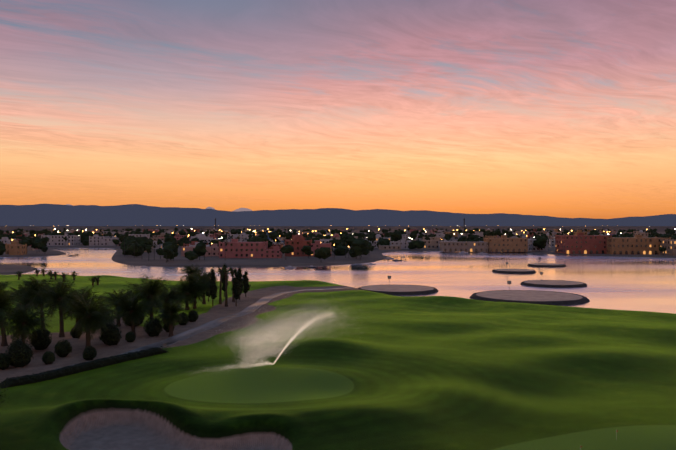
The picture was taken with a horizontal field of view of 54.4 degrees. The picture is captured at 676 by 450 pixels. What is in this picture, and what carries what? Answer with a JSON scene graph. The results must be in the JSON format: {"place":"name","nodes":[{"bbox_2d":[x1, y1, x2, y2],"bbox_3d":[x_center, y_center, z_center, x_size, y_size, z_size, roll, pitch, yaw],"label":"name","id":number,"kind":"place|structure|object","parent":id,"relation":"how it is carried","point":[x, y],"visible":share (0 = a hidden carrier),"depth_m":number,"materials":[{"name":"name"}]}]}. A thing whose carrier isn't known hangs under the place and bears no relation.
{"place":"outdoors","nodes":[
{"label":"outdoors","id":0,"kind":"place"},
{"bbox_2d":[0,264,34,273],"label":"shore","id":1,"kind":"structure","parent":0,"point":[8,269],"depth_m":336.44,"materials":[{"name":"beige sand"}]},
{"bbox_2d":[66,204,251,211],"bbox_3d":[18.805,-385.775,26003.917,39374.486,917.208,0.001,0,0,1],"label":"mountain peaks","id":2,"kind":"object","parent":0,"point":[241,209],"visible":0.17,"depth_m":26087.96,"materials":[{"name":"stone"}]},
{"bbox_2d":[54,287,352,369],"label":"cart path","id":3,"kind":"structure","parent":0,"point":[212,324],"depth_m":143.00,"materials":[{"name":"grey concrete"}]},
{"bbox_2d":[0,226,675,449],"bbox_3d":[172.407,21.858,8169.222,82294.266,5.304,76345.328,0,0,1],"label":"ground","id":4,"kind":"structure","parent":0,"point":[427,373],"depth_m":91.19,"materials":[{"name":"green plant"}]},
{"bbox_2d":[0,346,168,388],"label":"hedge","id":5,"kind":"object","parent":4,"relation":"on","point":[60,372],"visible":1,"depth_m":96.71,"materials":[{"name":"green plant"}]},
{"bbox_2d":[0,264,250,413],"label":"palm grove","id":6,"kind":"object","parent":4,"relation":"on","point":[89,314],"visible":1,"depth_m":126.98,"materials":[{"name":"green plant"}]},
{"bbox_2d":[188,294,373,374],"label":"sprinkler","id":7,"kind":"object","parent":4,"relation":"on","point":[268,330],"visible":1,"depth_m":109.93,"materials":[{"name":"grey liquid"}]},
{"bbox_2d":[0,248,675,313],"bbox_3d":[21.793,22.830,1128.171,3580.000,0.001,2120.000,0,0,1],"label":"water","id":8,"kind":"structure","parent":0,"point":[648,284],"depth_m":317.69,"materials":[{"name":"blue liquid"}]},
{"bbox_2d":[357,276,437,294],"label":"small island","id":9,"kind":"structure","parent":8,"relation":"in","point":[389,289],"depth_m":224.40,"materials":[{"name":"grey"}]},
{"bbox_2d":[492,262,535,272],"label":"small island","id":10,"kind":"structure","parent":8,"relation":"in","point":[514,271],"depth_m":318.66,"materials":[{"name":"grey"}]},
{"bbox_2d":[469,281,589,304],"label":"small island","id":11,"kind":"structure","parent":8,"relation":"in","point":[540,297],"depth_m":199.71,"materials":[{"name":"grey"}]},
{"bbox_2d":[527,258,565,266],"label":"small island","id":12,"kind":"structure","parent":8,"relation":"in","point":[539,264],"depth_m":367.10,"materials":[{"name":"grey"}]},
{"bbox_2d":[521,272,586,287],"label":"small island","id":13,"kind":"structure","parent":8,"relation":"in","point":[555,283],"depth_m":247.52,"materials":[{"name":"grey"}]},
{"bbox_2d":[0,204,675,225],"bbox_3d":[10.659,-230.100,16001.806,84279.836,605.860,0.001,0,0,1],"label":"mountain ridge","id":14,"kind":"structure","parent":0,"point":[75,215],"depth_m":16036.75,"materials":[{"name":"stone"}]},
{"bbox_2d":[0,232,675,266],"bbox_3d":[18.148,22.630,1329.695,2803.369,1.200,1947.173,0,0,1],"label":"land terrain","id":15,"kind":"structure","parent":0,"point":[374,255],"depth_m":435.71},
{"bbox_2d":[0,218,675,262],"bbox_3d":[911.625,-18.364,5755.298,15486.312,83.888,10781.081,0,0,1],"label":"town","id":16,"kind":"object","parent":15,"relation":"on","point":[232,243],"visible":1,"depth_m":543.32,"materials":[{"name":"black"}]},
{"bbox_2d":[0,0,675,218],"label":"sky","id":17,"kind":"structure","parent":0,"point":[553,108],"materials":[{"name":"orange"}]}
]}

